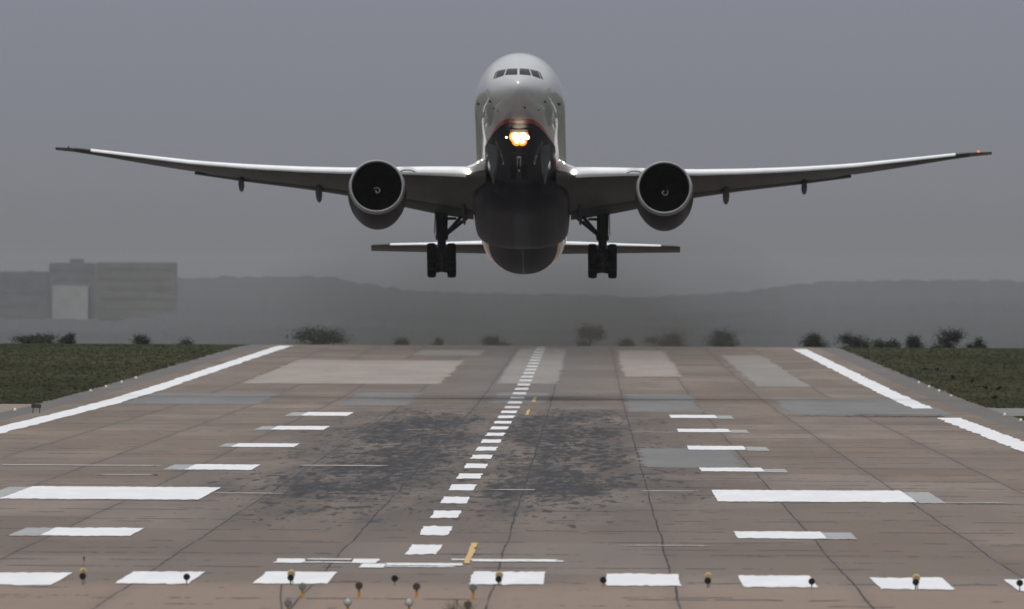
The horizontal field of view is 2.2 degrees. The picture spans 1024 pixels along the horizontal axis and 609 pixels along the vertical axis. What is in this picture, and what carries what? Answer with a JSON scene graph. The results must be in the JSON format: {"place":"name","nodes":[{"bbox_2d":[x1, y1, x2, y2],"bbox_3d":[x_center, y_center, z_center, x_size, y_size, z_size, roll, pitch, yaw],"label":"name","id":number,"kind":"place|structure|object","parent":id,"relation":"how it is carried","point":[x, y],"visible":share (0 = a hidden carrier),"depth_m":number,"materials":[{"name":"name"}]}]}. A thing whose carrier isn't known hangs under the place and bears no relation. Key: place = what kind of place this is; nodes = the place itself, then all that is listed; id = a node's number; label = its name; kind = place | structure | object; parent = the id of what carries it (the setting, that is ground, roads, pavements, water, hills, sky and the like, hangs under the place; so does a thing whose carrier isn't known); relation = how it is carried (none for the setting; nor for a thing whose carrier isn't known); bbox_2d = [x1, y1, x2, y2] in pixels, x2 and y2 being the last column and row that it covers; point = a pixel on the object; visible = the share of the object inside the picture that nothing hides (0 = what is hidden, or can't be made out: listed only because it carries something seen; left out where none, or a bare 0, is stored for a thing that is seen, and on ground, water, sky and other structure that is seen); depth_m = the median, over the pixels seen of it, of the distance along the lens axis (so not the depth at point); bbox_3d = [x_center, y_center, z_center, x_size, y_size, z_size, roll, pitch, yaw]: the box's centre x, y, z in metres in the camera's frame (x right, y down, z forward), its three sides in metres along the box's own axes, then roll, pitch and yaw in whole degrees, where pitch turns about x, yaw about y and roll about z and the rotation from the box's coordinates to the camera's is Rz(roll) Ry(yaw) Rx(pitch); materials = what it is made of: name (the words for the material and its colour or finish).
{"place":"outdoors","nodes":[
{"label":"outdoors","id":0,"kind":"place"},
{"bbox_2d":[0,404,30,412],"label":"taxiway","id":1,"kind":"structure","parent":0,"point":[5,407],"depth_m":1679.32,"materials":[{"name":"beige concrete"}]},
{"bbox_2d":[0,345,1023,608],"bbox_3d":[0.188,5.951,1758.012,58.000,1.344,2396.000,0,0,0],"label":"runway","id":2,"kind":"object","parent":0,"point":[646,477],"visible":1,"depth_m":1042.56,"materials":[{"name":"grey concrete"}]},
{"bbox_2d":[31,404,40,412],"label":"taxiway sign","id":3,"kind":"object","parent":2,"relation":"on","point":[36,406],"visible":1,"depth_m":1597.93,"materials":[{"name":"black metal"}]},
{"bbox_2d":[79,556,87,585],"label":"threshold light","id":4,"kind":"object","parent":2,"relation":"on","point":[83,573],"visible":1,"depth_m":696.32,"materials":[{"name":"metal"}]},
{"bbox_2d":[183,573,189,585],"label":"threshold light","id":5,"kind":"object","parent":2,"relation":"on","point":[186,576],"visible":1,"depth_m":698.03,"materials":[{"name":"metal"}]},
{"bbox_2d":[284,599,291,608],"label":"approach light","id":6,"kind":"object","parent":2,"relation":"on","point":[287,603],"visible":1,"depth_m":635.80,"materials":[{"name":"grey metal"}]},
{"bbox_2d":[287,570,295,585],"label":"threshold light","id":7,"kind":"object","parent":2,"relation":"on","point":[291,575],"visible":1,"depth_m":698.63,"materials":[{"name":"metal"}]},
{"bbox_2d":[298,583,305,598],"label":"approach light","id":8,"kind":"object","parent":2,"relation":"on","point":[302,586],"visible":1,"depth_m":670.05,"materials":[{"name":"grey metal"}]},
{"bbox_2d":[344,598,351,608],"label":"approach light","id":9,"kind":"object","parent":2,"relation":"on","point":[347,602],"visible":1,"depth_m":637.38,"materials":[{"name":"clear glass"}]},
{"bbox_2d":[355,582,362,597],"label":"approach light","id":10,"kind":"object","parent":2,"relation":"on","point":[358,585],"visible":1,"depth_m":672.34,"materials":[{"name":"metal"}]},
{"bbox_2d":[391,575,399,585],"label":"threshold light","id":11,"kind":"object","parent":2,"relation":"on","point":[394,578],"visible":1,"depth_m":700.41,"materials":[{"name":"metal"}]},
{"bbox_2d":[405,598,412,608],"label":"approach light","id":12,"kind":"object","parent":2,"relation":"on","point":[408,602],"visible":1,"depth_m":636.95,"materials":[{"name":"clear glass"}]},
{"bbox_2d":[413,583,419,597],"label":"approach light","id":13,"kind":"object","parent":2,"relation":"on","point":[416,586],"visible":1,"depth_m":674.08,"materials":[{"name":"grey metal"}]},
{"bbox_2d":[439,599,458,608],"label":"dry weed","id":14,"kind":"object","parent":2,"relation":"on","point":[451,605],"visible":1,"depth_m":633.39,"materials":[{"name":"plant"}]},
{"bbox_2d":[451,599,478,608],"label":"dry weed","id":15,"kind":"object","parent":2,"relation":"on","point":[469,607],"visible":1,"depth_m":630.54,"materials":[{"name":"plant"}]},
{"bbox_2d":[464,601,471,607],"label":"approach light","id":16,"kind":"object","parent":2,"relation":"on","point":[467,603],"visible":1,"depth_m":633.47,"materials":[{"name":"black metal"}]},
{"bbox_2d":[469,584,476,600],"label":"approach light","id":17,"kind":"object","parent":2,"relation":"on","point":[472,587],"visible":0.99,"depth_m":668.48,"materials":[{"name":"grey metal"}]},
{"bbox_2d":[495,571,503,586],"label":"threshold light","id":18,"kind":"object","parent":2,"relation":"on","point":[499,576],"visible":1,"depth_m":699.21,"materials":[{"name":"metal"}]},
{"bbox_2d":[600,576,606,587],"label":"threshold light","id":19,"kind":"object","parent":2,"relation":"on","point":[603,579],"visible":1,"depth_m":698.52,"materials":[{"name":"metal"}]},
{"bbox_2d":[704,573,712,587],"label":"threshold light","id":20,"kind":"object","parent":2,"relation":"on","point":[708,578],"visible":1,"depth_m":698.51,"materials":[{"name":"metal"}]},
{"bbox_2d":[808,578,814,588],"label":"threshold light","id":21,"kind":"object","parent":2,"relation":"on","point":[811,581],"visible":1,"depth_m":697.85,"materials":[{"name":"metal"}]},
{"bbox_2d":[912,574,920,590],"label":"threshold light","id":22,"kind":"object","parent":2,"relation":"on","point":[916,579],"visible":1,"depth_m":695.45,"materials":[{"name":"metal"}]},
{"bbox_2d":[1016,579,1022,591],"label":"threshold light","id":23,"kind":"object","parent":2,"relation":"on","point":[1019,582],"visible":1,"depth_m":692.95,"materials":[{"name":"metal"}]},
{"bbox_2d":[0,345,1023,431],"bbox_3d":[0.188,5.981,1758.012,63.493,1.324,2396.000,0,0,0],"label":"runway shoulder","id":24,"kind":"object","parent":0,"point":[944,397],"visible":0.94,"depth_m":1965.06},
{"bbox_2d":[0,0,1023,297],"label":"sky","id":25,"kind":"structure","parent":0,"point":[689,84],"materials":[{"name":"grey"}]},
{"bbox_2d":[55,53,991,278],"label":"airliner","id":26,"kind":"object","parent":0,"point":[520,190],"visible":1,"depth_m":1799.30,"materials":[{"name":"silver metal"}]},
{"bbox_2d":[488,143,497,183],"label":"nose gear door","id":27,"kind":"structure","parent":26,"relation":"in","point":[492,150],"depth_m":1779.50,"materials":[{"name":"blue paint"}]},
{"bbox_2d":[495,141,503,164],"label":"nose gear door","id":28,"kind":"structure","parent":26,"relation":"in","point":[496,143],"depth_m":1777.77,"materials":[{"name":"blue paint"}]},
{"bbox_2d":[534,141,542,164],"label":"nose gear door","id":29,"kind":"structure","parent":26,"relation":"in","point":[541,143],"depth_m":1777.77,"materials":[{"name":"blue paint"}]},
{"bbox_2d":[541,144,549,182],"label":"nose gear door","id":30,"kind":"structure","parent":26,"relation":"in","point":[545,150],"depth_m":1779.50,"materials":[{"name":"blue paint"}]},
{"bbox_2d":[987,408,1023,415],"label":"taxiway","id":31,"kind":"structure","parent":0,"point":[1014,411],"depth_m":1679.92,"materials":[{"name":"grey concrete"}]},
{"bbox_3d":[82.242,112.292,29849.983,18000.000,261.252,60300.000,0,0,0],"label":"ground","id":32,"kind":"structure","parent":0,"visible":0},
{"bbox_2d":[0,271,48,319],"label":"building","id":33,"kind":"structure","parent":32,"relation":"on","point":[24,295],"depth_m":27401.59,"materials":[{"name":"grey concrete"}]},
{"bbox_2d":[6,331,68,343],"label":"bush","id":34,"kind":"object","parent":32,"relation":"on","point":[39,338],"visible":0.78,"depth_m":2989.34,"materials":[{"name":"green plant"}]},
{"bbox_2d":[57,332,76,343],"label":"bush","id":35,"kind":"object","parent":32,"relation":"on","point":[70,339],"visible":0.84,"depth_m":2999.74,"materials":[{"name":"green plant"}]},
{"bbox_2d":[49,259,95,319],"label":"building","id":36,"kind":"structure","parent":32,"relation":"on","point":[72,289],"depth_m":27001.19,"materials":[{"name":"grey concrete"}]},
{"bbox_2d":[96,262,176,320],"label":"building","id":37,"kind":"structure","parent":32,"relation":"on","point":[125,290],"depth_m":27201.22,"materials":[{"name":"grey concrete"}]},
{"bbox_2d":[129,333,152,343],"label":"bush","id":38,"kind":"object","parent":32,"relation":"on","point":[140,340],"visible":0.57,"depth_m":3099.47,"materials":[{"name":"green plant"}]},
{"bbox_2d":[172,337,194,343],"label":"bush","id":39,"kind":"object","parent":32,"relation":"on","point":[185,341],"visible":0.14,"depth_m":3120.48,"materials":[{"name":"green plant"}]},
{"bbox_2d":[285,324,356,344],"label":"bush","id":40,"kind":"object","parent":32,"relation":"on","point":[327,337],"visible":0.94,"depth_m":3028.75,"materials":[{"name":"green plant"}]},
{"bbox_2d":[391,335,409,344],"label":"bush","id":41,"kind":"object","parent":32,"relation":"on","point":[402,340],"visible":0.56,"depth_m":3119.33,"materials":[{"name":"green plant"}]},
{"bbox_2d":[431,336,444,344],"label":"bush","id":42,"kind":"object","parent":32,"relation":"on","point":[438,341],"visible":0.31,"depth_m":3120.02,"materials":[{"name":"green plant"}]},
{"bbox_2d":[478,333,514,345],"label":"bush","id":43,"kind":"object","parent":32,"relation":"on","point":[493,341],"visible":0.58,"depth_m":3079.63,"materials":[{"name":"green plant"}]},
{"bbox_2d":[0,301,1023,334],"bbox_3d":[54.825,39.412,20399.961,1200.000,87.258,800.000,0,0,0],"label":"forest","id":44,"kind":"object","parent":32,"relation":"on","point":[956,316],"visible":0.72,"depth_m":20208.06,"materials":[{"name":"plant"}]},
{"bbox_2d":[0,343,1023,419],"bbox_3d":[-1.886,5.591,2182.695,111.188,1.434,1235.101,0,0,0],"label":"grass","id":45,"kind":"structure","parent":32,"relation":"on","point":[29,374],"depth_m":2297.62,"materials":[{"name":"green plant"}]},
{"bbox_2d":[0,325,1023,347],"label":"forest","id":46,"kind":"object","parent":32,"relation":"on","point":[783,337],"visible":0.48,"depth_m":10111.35,"materials":[{"name":"plant"}]},
{"bbox_2d":[26,270,1023,318],"bbox_3d":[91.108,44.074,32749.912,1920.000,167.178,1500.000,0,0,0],"label":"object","id":47,"kind":"object","parent":32,"relation":"on","point":[309,293],"visible":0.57,"depth_m":32340.42,"materials":[{"name":"grey"}]},
{"bbox_2d":[574,322,607,345],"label":"bush","id":48,"kind":"object","parent":32,"relation":"on","point":[591,333],"visible":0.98,"depth_m":2959.66,"materials":[{"name":"green plant"}]},
{"bbox_2d":[615,336,636,345],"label":"bush","id":49,"kind":"object","parent":32,"relation":"on","point":[625,342],"visible":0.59,"depth_m":3149.37,"materials":[{"name":"green plant"}]},
{"bbox_2d":[636,328,694,346],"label":"bush","id":50,"kind":"object","parent":32,"relation":"on","point":[675,341],"visible":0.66,"depth_m":3179.15,"materials":[{"name":"green plant"}]},
{"bbox_2d":[701,326,740,346],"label":"bush","id":51,"kind":"object","parent":32,"relation":"on","point":[718,341],"visible":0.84,"depth_m":3119.19,"materials":[{"name":"green plant"}]},
{"bbox_2d":[797,330,835,347],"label":"bush","id":52,"kind":"object","parent":32,"relation":"on","point":[814,339],"visible":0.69,"depth_m":3099.96,"materials":[{"name":"green plant"}]},
{"bbox_2d":[835,330,876,347],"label":"bush","id":53,"kind":"object","parent":32,"relation":"on","point":[851,341],"visible":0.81,"depth_m":3079.17,"materials":[{"name":"green plant"}]},
{"bbox_2d":[870,337,902,347],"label":"bush","id":54,"kind":"object","parent":32,"relation":"on","point":[888,344],"visible":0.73,"depth_m":3119.63,"materials":[{"name":"green plant"}]},
{"bbox_2d":[903,332,924,347],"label":"bush","id":55,"kind":"object","parent":32,"relation":"on","point":[911,341],"visible":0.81,"depth_m":3079.32,"materials":[{"name":"green plant"}]},
{"bbox_2d":[925,326,968,347],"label":"bush","id":56,"kind":"object","parent":32,"relation":"on","point":[949,338],"visible":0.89,"depth_m":3040.01,"materials":[{"name":"green plant"}]},
{"bbox_2d":[965,336,986,347],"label":"bush","id":57,"kind":"object","parent":32,"relation":"on","point":[979,343],"visible":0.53,"depth_m":3079.66,"materials":[{"name":"green plant"}]}
]}

